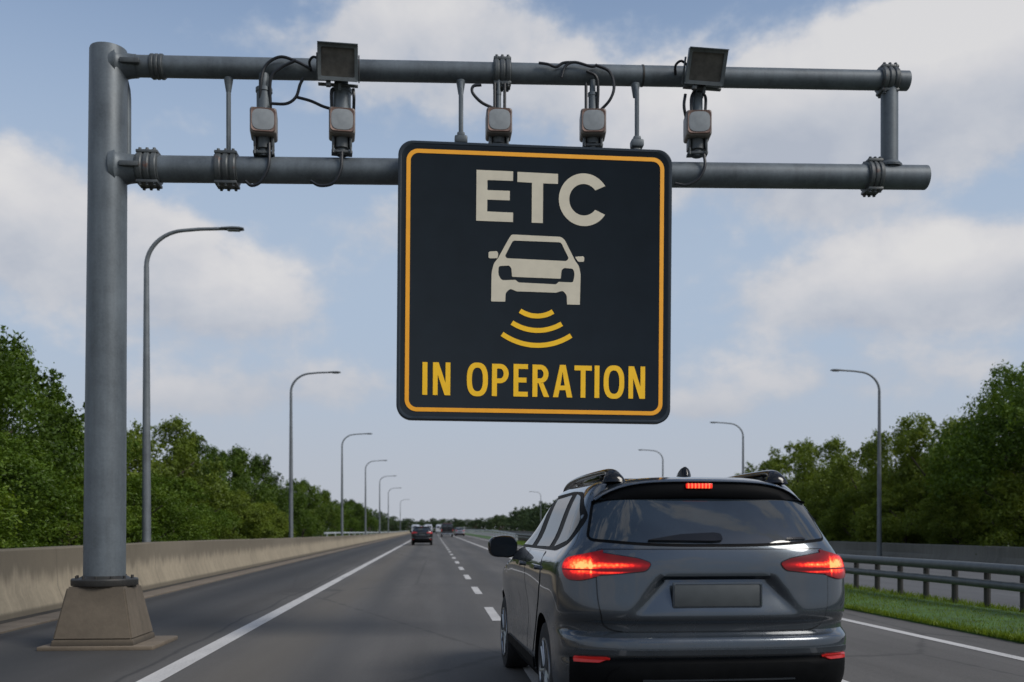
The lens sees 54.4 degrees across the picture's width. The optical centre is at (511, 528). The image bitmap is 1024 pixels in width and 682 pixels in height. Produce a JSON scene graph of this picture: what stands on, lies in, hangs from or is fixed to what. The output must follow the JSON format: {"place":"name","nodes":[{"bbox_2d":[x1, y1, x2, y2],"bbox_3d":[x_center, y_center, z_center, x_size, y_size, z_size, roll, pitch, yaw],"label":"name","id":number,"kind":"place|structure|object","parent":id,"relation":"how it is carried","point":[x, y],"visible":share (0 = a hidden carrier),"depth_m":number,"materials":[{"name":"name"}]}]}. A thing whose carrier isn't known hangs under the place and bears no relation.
{"place":"outdoors","nodes":[
{"label":"outdoors","id":0,"kind":"place"},
{"bbox_2d":[0,532,1023,681],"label":"road","id":1,"kind":"structure","parent":0,"point":[409,612],"depth_m":12.35,"materials":[{"name":"grey asphalt"}]},
{"bbox_2d":[136,540,410,681],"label":"lane line","id":2,"kind":"object","parent":1,"relation":"on","point":[167,671],"visible":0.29,"depth_m":12.20,"materials":[{"name":"white paint"}]},
{"bbox_2d":[410,525,434,544],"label":"estate car","id":3,"kind":"object","parent":1,"relation":"on","point":[422,534],"visible":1,"depth_m":78.81,"materials":[{"name":"black paint"}]},
{"bbox_2d":[435,524,440,533],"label":"van","id":4,"kind":"object","parent":1,"relation":"on","point":[438,526],"visible":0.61,"depth_m":239.35,"materials":[{"name":"white paint"}]},
{"bbox_2d":[439,523,453,536],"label":"van","id":5,"kind":"object","parent":1,"relation":"on","point":[447,528],"visible":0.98,"depth_m":151.69,"materials":[{"name":"black paint"}]},
{"bbox_2d":[454,528,464,535],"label":"estate car","id":6,"kind":"object","parent":1,"relation":"on","point":[459,531],"visible":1,"depth_m":171.96,"materials":[{"name":"silver metal"}]},
{"bbox_2d":[37,42,930,650],"bbox_3d":[-0.091,-2.151,11.830,10.333,6.999,1.100,0,0,-5],"label":"sign gantry","id":7,"kind":"object","parent":1,"relation":"on","point":[103,608],"visible":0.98,"depth_m":11.39,"materials":[{"name":"metal"}]},
{"bbox_2d":[244,55,310,186],"bbox_3d":[-2.696,-4.661,11.479,0.752,1.521,0.322,0,0,-11],"label":"toll antenna","id":8,"kind":"object","parent":7,"relation":"attached to","point":[263,125],"visible":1,"depth_m":11.39,"materials":[{"name":"metal"}]},
{"bbox_2d":[296,81,355,186],"bbox_3d":[-2.150,-4.584,11.486,0.678,1.334,0.322,0,0,-11],"label":"toll antenna","id":9,"kind":"object","parent":7,"relation":"attached to","point":[341,124],"visible":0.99,"depth_m":11.44,"materials":[{"name":"metal"}]},
{"bbox_2d":[308,41,359,89],"bbox_3d":[-2.031,-5.245,11.338,0.583,0.480,0.489,0,0,-9],"label":"floodlight","id":10,"kind":"object","parent":7,"relation":"attached to","point":[337,63],"visible":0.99,"depth_m":11.26,"materials":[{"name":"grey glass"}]},
{"bbox_2d":[470,78,511,143],"bbox_3d":[-0.248,-4.871,11.656,0.485,0.821,0.322,0,0,-5],"label":"toll antenna","id":11,"kind":"object","parent":7,"relation":"attached to","point":[498,124],"visible":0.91,"depth_m":11.54,"materials":[{"name":"metal"}]},
{"bbox_2d":[396,140,671,423],"bbox_3d":[0.266,-2.856,11.589,3.178,3.250,0.216,0,0,-5],"label":"toll sign","id":12,"kind":"object","parent":7,"relation":"attached to","point":[533,283],"visible":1,"depth_m":11.48,"materials":[{"name":"metal"}]},
{"bbox_2d":[579,64,615,147],"bbox_3d":[1.009,-4.976,11.750,0.412,0.976,0.322,0,0,0],"label":"toll antenna","id":13,"kind":"object","parent":7,"relation":"attached to","point":[592,126],"visible":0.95,"depth_m":11.68,"materials":[{"name":"metal"}]},
{"bbox_2d":[674,90,711,186],"bbox_3d":[2.140,-4.681,11.852,0.437,1.285,0.322,0,0,1],"label":"toll antenna","id":14,"kind":"object","parent":7,"relation":"attached to","point":[697,126],"visible":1,"depth_m":11.78,"materials":[{"name":"metal"}]},
{"bbox_2d":[674,46,728,92],"bbox_3d":[2.206,-5.359,11.674,0.583,0.483,0.497,3,0,-3],"label":"floodlight","id":15,"kind":"object","parent":7,"relation":"attached to","point":[705,66],"visible":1,"depth_m":11.60,"materials":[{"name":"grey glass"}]},
{"bbox_2d":[437,534,538,681],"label":"lane line","id":16,"kind":"object","parent":1,"relation":"on","point":[531,673],"visible":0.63,"depth_m":15.28,"materials":[{"name":"white paint"}]},
{"bbox_2d":[454,536,847,681],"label":"lane line","id":17,"kind":"object","parent":1,"relation":"on","point":[511,558],"visible":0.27,"depth_m":73.33,"materials":[{"name":"white paint"}]},
{"bbox_2d":[488,467,845,681],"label":"estate car","id":18,"kind":"object","parent":1,"relation":"on","point":[613,575],"visible":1,"depth_m":6.26,"materials":[{"name":"grey paint"}]},
{"bbox_2d":[465,535,1023,660],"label":"lane line","id":19,"kind":"object","parent":1,"relation":"on","point":[953,643],"visible":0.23,"depth_m":11.88,"materials":[{"name":"white paint"}]},
{"bbox_2d":[0,0,1023,528],"label":"sky","id":20,"kind":"structure","parent":0,"point":[773,291],"materials":[{"name":"blue"}]},
{"bbox_2d":[314,529,1008,546],"bbox_3d":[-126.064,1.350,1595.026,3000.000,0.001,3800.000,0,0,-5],"label":"ground","id":21,"kind":"structure","parent":0,"point":[453,531],"depth_m":424.50,"materials":[{"name":"soil"}]},
{"bbox_2d":[0,483,32,548],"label":"broadleaf tree","id":22,"kind":"object","parent":21,"relation":"on","point":[4,493],"visible":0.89,"depth_m":16.57,"materials":[{"name":"green plant"}]},
{"bbox_2d":[0,430,83,548],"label":"broadleaf tree","id":23,"kind":"object","parent":21,"relation":"on","point":[27,471],"visible":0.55,"depth_m":20.64,"materials":[{"name":"green plant"}]},
{"bbox_2d":[0,334,83,544],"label":"broadleaf tree","id":24,"kind":"object","parent":21,"relation":"on","point":[56,407],"visible":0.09,"depth_m":27.23,"materials":[{"name":"green plant"}]},
{"bbox_2d":[0,325,84,546],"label":"broadleaf tree","id":25,"kind":"object","parent":21,"relation":"on","point":[19,397],"visible":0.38,"depth_m":24.21,"materials":[{"name":"green plant"}]},
{"bbox_2d":[6,472,141,546],"bbox_3d":[-11.532,-0.048,25.970,4.053,2.912,3.727,0,0,-34],"label":"broadleaf tree","id":26,"kind":"object","parent":21,"relation":"on","point":[68,529],"visible":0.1,"depth_m":25.75,"materials":[{"name":"green plant"}]},
{"bbox_2d":[21,405,172,545],"bbox_3d":[-13.286,-1.142,30.790,5.438,5.192,4.923,0,0,32],"label":"broadleaf tree","id":27,"kind":"object","parent":21,"relation":"on","point":[154,530],"visible":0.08,"depth_m":30.57,"materials":[{"name":"green plant"}]},
{"bbox_2d":[75,429,197,542],"bbox_3d":[-14.502,-1.133,36.837,4.751,5.181,4.978,0,0,18],"label":"broadleaf tree","id":28,"kind":"object","parent":21,"relation":"on","point":[156,467],"visible":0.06,"depth_m":37.16,"materials":[{"name":"green plant"}]},
{"bbox_2d":[59,472,216,542],"bbox_3d":[-11.880,-0.204,31.370,4.893,3.246,3.773,0,0,-44],"label":"broadleaf tree","id":29,"kind":"object","parent":21,"relation":"on","point":[133,494],"visible":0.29,"depth_m":31.26,"materials":[{"name":"green plant"}]},
{"bbox_2d":[126,414,238,529],"bbox_3d":[-13.728,-1.653,40.713,5.904,6.253,5.956,0,0,31],"label":"broadleaf tree","id":30,"kind":"object","parent":21,"relation":"on","point":[183,464],"visible":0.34,"depth_m":40.36,"materials":[{"name":"green plant"}]},
{"bbox_2d":[130,474,241,541],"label":"broadleaf tree","id":31,"kind":"object","parent":21,"relation":"on","point":[187,493],"visible":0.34,"depth_m":35.93,"materials":[{"name":"green plant"}]},
{"bbox_2d":[142,226,243,541],"bbox_3d":[-7.558,-2.894,23.477,2.416,8.489,0.345,0,0,-5],"label":"street lamp","id":32,"kind":"object","parent":21,"relation":"on","point":[146,487],"visible":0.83,"depth_m":23.34,"materials":[{"name":"metal"}]},
{"bbox_2d":[0,531,409,620],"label":"concrete barrier","id":33,"kind":"object","parent":21,"relation":"on","point":[33,580],"visible":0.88,"depth_m":22.61,"materials":[{"name":"beige concrete"}]},
{"bbox_2d":[0,533,409,623],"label":"gutter","id":34,"kind":"object","parent":21,"relation":"on","point":[30,616],"visible":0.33,"depth_m":23.79,"materials":[{"name":"grey concrete"}]},
{"bbox_2d":[0,533,410,633],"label":"kerb","id":35,"kind":"structure","parent":21,"relation":"on","point":[24,623],"depth_m":22.00,"materials":[{"name":"concrete"}]},
{"bbox_2d":[161,430,254,538],"bbox_3d":[-15.402,-1.668,49.392,5.385,6.288,5.365,0,0,2],"label":"broadleaf tree","id":36,"kind":"object","parent":21,"relation":"on","point":[211,453],"visible":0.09,"depth_m":48.69,"materials":[{"name":"green plant"}]},
{"bbox_2d":[180,476,255,539],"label":"broadleaf tree","id":37,"kind":"object","parent":21,"relation":"on","point":[234,499],"visible":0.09,"depth_m":41.53,"materials":[{"name":"green plant"}]},
{"bbox_2d":[195,444,279,524],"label":"broadleaf tree","id":38,"kind":"object","parent":21,"relation":"on","point":[242,477],"visible":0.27,"depth_m":56.16,"materials":[{"name":"green plant"}]},
{"bbox_2d":[202,488,281,538],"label":"broadleaf tree","id":39,"kind":"object","parent":21,"relation":"on","point":[267,531],"visible":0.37,"depth_m":46.01,"materials":[{"name":"green plant"}]},
{"bbox_2d":[233,503,282,538],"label":"broadleaf tree","id":40,"kind":"object","parent":21,"relation":"on","point":[273,522],"visible":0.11,"depth_m":51.05,"materials":[{"name":"green plant"}]},
{"bbox_2d":[237,453,293,537],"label":"broadleaf tree","id":41,"kind":"object","parent":21,"relation":"on","point":[273,479],"visible":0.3,"depth_m":64.44,"materials":[{"name":"green plant"}]},
{"bbox_2d":[248,500,295,537],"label":"broadleaf tree","id":42,"kind":"object","parent":21,"relation":"on","point":[282,523],"visible":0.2,"depth_m":55.80,"materials":[{"name":"green plant"}]},
{"bbox_2d":[261,480,317,537],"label":"broadleaf tree","id":43,"kind":"object","parent":21,"relation":"on","point":[301,500],"visible":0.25,"depth_m":76.45,"materials":[{"name":"green plant"}]},
{"bbox_2d":[281,478,332,536],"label":"broadleaf tree","id":44,"kind":"object","parent":21,"relation":"on","point":[305,487],"visible":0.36,"depth_m":87.84,"materials":[{"name":"green plant"}]},
{"bbox_2d":[289,371,340,537],"bbox_3d":[-9.509,-3.104,47.799,2.535,8.907,0.362,0,0,-5],"label":"street lamp","id":45,"kind":"object","parent":21,"relation":"on","point":[291,469],"visible":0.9,"depth_m":47.65,"materials":[{"name":"metal"}]},
{"bbox_2d":[302,489,347,536],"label":"broadleaf tree","id":46,"kind":"object","parent":21,"relation":"on","point":[325,495],"visible":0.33,"depth_m":106.53,"materials":[{"name":"green plant"}]},
{"bbox_2d":[323,501,350,534],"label":"broadleaf tree","id":47,"kind":"object","parent":21,"relation":"on","point":[345,524],"visible":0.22,"depth_m":128.47,"materials":[{"name":"green plant"}]},
{"bbox_2d":[328,503,360,535],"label":"broadleaf tree","id":48,"kind":"object","parent":21,"relation":"on","point":[354,525],"visible":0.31,"depth_m":141.67,"materials":[{"name":"green plant"}]},
{"bbox_2d":[341,433,371,535],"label":"street lamp","id":49,"kind":"object","parent":21,"relation":"on","point":[342,479],"visible":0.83,"depth_m":74.36,"materials":[{"name":"metal"}]},
{"bbox_2d":[343,499,372,534],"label":"broadleaf tree","id":50,"kind":"object","parent":21,"relation":"on","point":[360,512],"visible":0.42,"depth_m":157.18,"materials":[{"name":"green plant"}]},
{"bbox_2d":[324,531,402,535],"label":"guardrail","id":51,"kind":"object","parent":21,"relation":"on","point":[335,533],"visible":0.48,"depth_m":85.85,"materials":[{"name":"metal"}]},
{"bbox_2d":[349,502,380,534],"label":"broadleaf tree","id":52,"kind":"object","parent":21,"relation":"on","point":[373,520],"visible":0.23,"depth_m":175.56,"materials":[{"name":"green plant"}]},
{"bbox_2d":[364,507,386,533],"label":"broadleaf tree","id":53,"kind":"object","parent":21,"relation":"on","point":[381,519],"visible":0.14,"depth_m":200.08,"materials":[{"name":"green plant"}]},
{"bbox_2d":[364,460,386,534],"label":"street lamp","id":54,"kind":"object","parent":21,"relation":"on","point":[365,533],"visible":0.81,"depth_m":100.08,"materials":[{"name":"metal"}]},
{"bbox_2d":[369,510,391,533],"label":"broadleaf tree","id":55,"kind":"object","parent":21,"relation":"on","point":[386,523],"visible":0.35,"depth_m":231.12,"materials":[{"name":"green plant"}]},
{"bbox_2d":[379,476,387,533],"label":"street lamp","id":56,"kind":"object","parent":21,"relation":"on","point":[379,503],"visible":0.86,"depth_m":126.49,"materials":[{"name":"metal"}]},
{"bbox_2d":[378,513,398,531],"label":"broadleaf tree","id":57,"kind":"object","parent":21,"relation":"on","point":[392,521],"visible":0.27,"depth_m":269.72,"materials":[{"name":"green plant"}]},
{"bbox_2d":[388,488,393,532],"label":"street lamp","id":58,"kind":"object","parent":21,"relation":"on","point":[388,510],"visible":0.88,"depth_m":150.93,"materials":[{"name":"metal"}]},
{"bbox_2d":[386,516,401,531],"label":"broadleaf tree","id":59,"kind":"object","parent":21,"relation":"on","point":[398,520],"visible":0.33,"depth_m":323.38,"materials":[{"name":"green plant"}]},
{"bbox_2d":[400,499,409,531],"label":"street lamp","id":60,"kind":"object","parent":21,"relation":"on","point":[400,514],"visible":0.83,"depth_m":205.77,"materials":[{"name":"metal"}]},
{"bbox_2d":[399,518,410,530],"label":"broadleaf tree","id":61,"kind":"object","parent":21,"relation":"on","point":[407,519],"visible":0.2,"depth_m":337.22,"materials":[{"name":"green plant"}]},
{"bbox_2d":[401,519,421,530],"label":"broadleaf tree","id":62,"kind":"object","parent":21,"relation":"on","point":[407,523],"visible":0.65,"depth_m":320.54,"materials":[{"name":"green plant"}]},
{"bbox_2d":[425,518,442,531],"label":"broadleaf tree","id":63,"kind":"object","parent":21,"relation":"on","point":[434,522],"visible":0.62,"depth_m":321.15,"materials":[{"name":"green plant"}]},
{"bbox_2d":[442,518,464,527],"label":"broadleaf tree","id":64,"kind":"object","parent":21,"relation":"on","point":[454,521],"visible":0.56,"depth_m":326.63,"materials":[{"name":"green plant"}]},
{"bbox_2d":[452,519,466,528],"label":"broadleaf tree","id":65,"kind":"object","parent":21,"relation":"on","point":[462,524],"visible":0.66,"depth_m":325.38,"materials":[{"name":"green plant"}]},
{"bbox_2d":[463,519,472,531],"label":"broadleaf tree","id":66,"kind":"object","parent":21,"relation":"on","point":[469,520],"visible":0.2,"depth_m":340.18,"materials":[{"name":"green plant"}]},
{"bbox_2d":[466,519,486,531],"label":"broadleaf tree","id":67,"kind":"object","parent":21,"relation":"on","point":[474,523],"visible":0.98,"depth_m":324.09,"materials":[{"name":"green plant"}]},
{"bbox_2d":[470,517,494,530],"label":"broadleaf tree","id":68,"kind":"object","parent":21,"relation":"on","point":[481,527],"visible":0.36,"depth_m":331.19,"materials":[{"name":"green plant"}]},
{"bbox_2d":[483,517,502,531],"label":"broadleaf tree","id":69,"kind":"object","parent":21,"relation":"on","point":[490,518],"visible":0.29,"depth_m":334.84,"materials":[{"name":"green plant"}]},
{"bbox_2d":[486,514,511,530],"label":"broadleaf tree","id":70,"kind":"object","parent":21,"relation":"on","point":[498,522],"visible":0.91,"depth_m":322.22,"materials":[{"name":"green plant"}]},
{"bbox_2d":[494,516,508,530],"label":"broadleaf tree","id":71,"kind":"object","parent":21,"relation":"on","point":[503,523],"visible":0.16,"depth_m":336.69,"materials":[{"name":"green plant"}]},
{"bbox_2d":[504,506,529,530],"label":"broadleaf tree","id":72,"kind":"object","parent":21,"relation":"on","point":[515,512],"visible":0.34,"depth_m":266.05,"materials":[{"name":"green plant"}]},
{"bbox_2d":[515,509,529,530],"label":"broadleaf tree","id":73,"kind":"object","parent":21,"relation":"on","point":[520,516],"visible":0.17,"depth_m":255.36,"materials":[{"name":"green plant"}]},
{"bbox_2d":[511,514,534,530],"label":"broadleaf tree","id":74,"kind":"object","parent":21,"relation":"on","point":[513,521],"visible":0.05,"depth_m":278.35,"materials":[{"name":"green plant"}]},
{"bbox_2d":[519,515,536,528],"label":"broadleaf tree","id":75,"kind":"object","parent":21,"relation":"on","point":[524,518],"visible":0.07,"depth_m":244.69,"materials":[{"name":"green plant"}]},
{"bbox_2d":[521,503,546,530],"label":"broadleaf tree","id":76,"kind":"object","parent":21,"relation":"on","point":[526,523],"visible":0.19,"depth_m":231.54,"materials":[{"name":"green plant"}]},
{"bbox_2d":[529,491,540,522],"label":"street lamp","id":77,"kind":"object","parent":21,"relation":"on","point":[540,506],"visible":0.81,"depth_m":188.97,"materials":[{"name":"metal"}]},
{"bbox_2d":[527,504,548,531],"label":"broadleaf tree","id":78,"kind":"object","parent":21,"relation":"on","point":[533,522],"visible":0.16,"depth_m":222.89,"materials":[{"name":"green plant"}]},
{"bbox_2d":[524,498,557,525],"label":"broadleaf tree","id":79,"kind":"object","parent":21,"relation":"on","point":[532,515],"visible":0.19,"depth_m":211.72,"materials":[{"name":"green plant"}]},
{"bbox_2d":[639,449,663,476],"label":"street lamp","id":80,"kind":"object","parent":21,"relation":"on","point":[662,460],"visible":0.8,"depth_m":88.48,"materials":[{"name":"metal"}]},
{"bbox_2d":[710,422,743,473],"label":"street lamp","id":81,"kind":"object","parent":21,"relation":"on","point":[742,443],"visible":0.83,"depth_m":65.54,"materials":[{"name":"metal"}]},
{"bbox_2d":[465,533,1023,643],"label":"grass verge","id":82,"kind":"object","parent":21,"relation":"on","point":[986,614],"depth_m":15.17,"materials":[{"name":"green plant"}]},
{"bbox_2d":[464,529,516,539],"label":"guardrail","id":83,"kind":"object","parent":82,"relation":"on","point":[487,532],"visible":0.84,"depth_m":156.49,"materials":[{"name":"metal"}]},
{"bbox_2d":[516,533,1023,612],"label":"guardrail","id":84,"kind":"object","parent":82,"relation":"on","point":[986,583],"visible":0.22,"depth_m":17.67,"materials":[{"name":"metal"}]},
{"bbox_2d":[503,531,1023,564],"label":"concrete barrier","id":85,"kind":"object","parent":21,"relation":"on","point":[998,554],"visible":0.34,"depth_m":41.66,"materials":[{"name":"beige concrete"}]},
{"bbox_2d":[738,456,799,490],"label":"broadleaf tree","id":86,"kind":"object","parent":21,"relation":"on","point":[750,465],"visible":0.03,"depth_m":76.19,"materials":[{"name":"green plant"}]},
{"bbox_2d":[750,437,839,540],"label":"broadleaf tree","id":87,"kind":"object","parent":21,"relation":"on","point":[772,464],"visible":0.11,"depth_m":69.14,"materials":[{"name":"green plant"}]},
{"bbox_2d":[797,480,852,540],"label":"broadleaf tree","id":88,"kind":"object","parent":21,"relation":"on","point":[810,505],"visible":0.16,"depth_m":57.98,"materials":[{"name":"green plant"}]},
{"bbox_2d":[781,435,869,540],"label":"broadleaf tree","id":89,"kind":"object","parent":21,"relation":"on","point":[835,447],"visible":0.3,"depth_m":62.77,"materials":[{"name":"green plant"}]},
{"bbox_2d":[816,487,888,542],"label":"broadleaf tree","id":90,"kind":"object","parent":21,"relation":"on","point":[841,510],"visible":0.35,"depth_m":53.87,"materials":[{"name":"green plant"}]},
{"bbox_2d":[830,369,881,555],"bbox_3d":[15.765,-2.957,45.483,2.451,8.614,0.350,0,0,-5],"label":"street lamp","id":91,"kind":"object","parent":21,"relation":"on","point":[879,525],"visible":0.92,"depth_m":45.49,"materials":[{"name":"metal"}]},
{"bbox_2d":[822,441,900,540],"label":"broadleaf tree","id":92,"kind":"object","parent":21,"relation":"on","point":[845,467],"visible":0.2,"depth_m":57.04,"materials":[{"name":"green plant"}]},
{"bbox_2d":[839,411,946,543],"bbox_3d":[20.829,-2.309,52.758,6.504,7.635,6.367,0,0,12],"label":"broadleaf tree","id":93,"kind":"object","parent":21,"relation":"on","point":[907,424],"visible":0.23,"depth_m":52.25,"materials":[{"name":"green plant"}]},
{"bbox_2d":[848,480,955,544],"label":"broadleaf tree","id":94,"kind":"object","parent":21,"relation":"on","point":[871,521],"visible":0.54,"depth_m":48.63,"materials":[{"name":"green plant"}]},
{"bbox_2d":[881,415,994,543],"bbox_3d":[21.331,-2.079,49.352,5.991,7.154,6.101,0,0,20],"label":"broadleaf tree","id":95,"kind":"object","parent":21,"relation":"on","point":[920,433],"visible":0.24,"depth_m":49.94,"materials":[{"name":"green plant"}]},
{"bbox_2d":[896,480,1005,545],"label":"broadleaf tree","id":96,"kind":"object","parent":21,"relation":"on","point":[937,532],"visible":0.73,"depth_m":43.37,"materials":[{"name":"green plant"}]},
{"bbox_2d":[914,360,1023,546],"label":"broadleaf tree","id":97,"kind":"object","parent":21,"relation":"on","point":[1008,373],"visible":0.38,"depth_m":43.00,"materials":[{"name":"green plant"}]},
{"bbox_2d":[920,410,1022,544],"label":"broadleaf tree","id":98,"kind":"object","parent":21,"relation":"on","point":[926,465],"visible":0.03,"depth_m":47.02,"materials":[{"name":"green plant"}]},
{"bbox_2d":[934,369,1023,546],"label":"broadleaf tree","id":99,"kind":"object","parent":21,"relation":"on","point":[981,465],"visible":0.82,"depth_m":39.25,"materials":[{"name":"green plant"}]},
{"bbox_2d":[946,459,1023,546],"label":"broadleaf tree","id":100,"kind":"object","parent":21,"relation":"on","point":[1015,536],"visible":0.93,"depth_m":38.64,"materials":[{"name":"green plant"}]},
{"bbox_2d":[466,532,1019,611],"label":"opposite road","id":101,"kind":"structure","parent":0,"point":[1003,597],"depth_m":23.79,"materials":[{"name":"grey asphalt"}]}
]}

